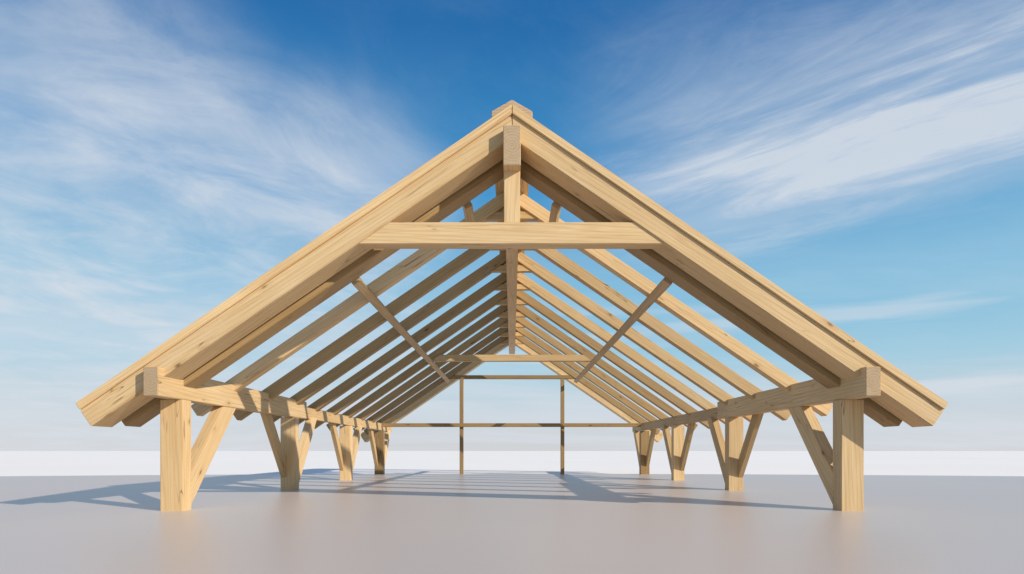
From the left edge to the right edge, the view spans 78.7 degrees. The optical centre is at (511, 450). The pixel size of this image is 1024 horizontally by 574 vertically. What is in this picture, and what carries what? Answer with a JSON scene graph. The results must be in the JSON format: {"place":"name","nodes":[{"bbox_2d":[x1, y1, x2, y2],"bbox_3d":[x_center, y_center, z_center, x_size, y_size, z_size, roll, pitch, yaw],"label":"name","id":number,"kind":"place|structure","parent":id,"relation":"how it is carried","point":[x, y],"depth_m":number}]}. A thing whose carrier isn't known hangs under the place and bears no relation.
{"place":"outdoors","nodes":[
{"label":"outdoors","id":0,"kind":"place"},
{"bbox_2d":[0,474,1023,573],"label":"floor","id":1,"kind":"structure","parent":0,"point":[511,524],"depth_m":6.45},
{"bbox_2d":[76,100,947,510],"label":"timber pavilion","id":2,"kind":"structure","parent":1,"relation":"on","point":[512,150],"depth_m":8.31},
{"bbox_2d":[0,451,1023,475],"bbox_3d":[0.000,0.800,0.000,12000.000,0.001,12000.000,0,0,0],"label":"ground","id":3,"kind":"structure","parent":0,"point":[92,463],"depth_m":39.65},
{"bbox_2d":[0,0,1023,450],"label":"sky","id":4,"kind":"structure","parent":0,"point":[159,158]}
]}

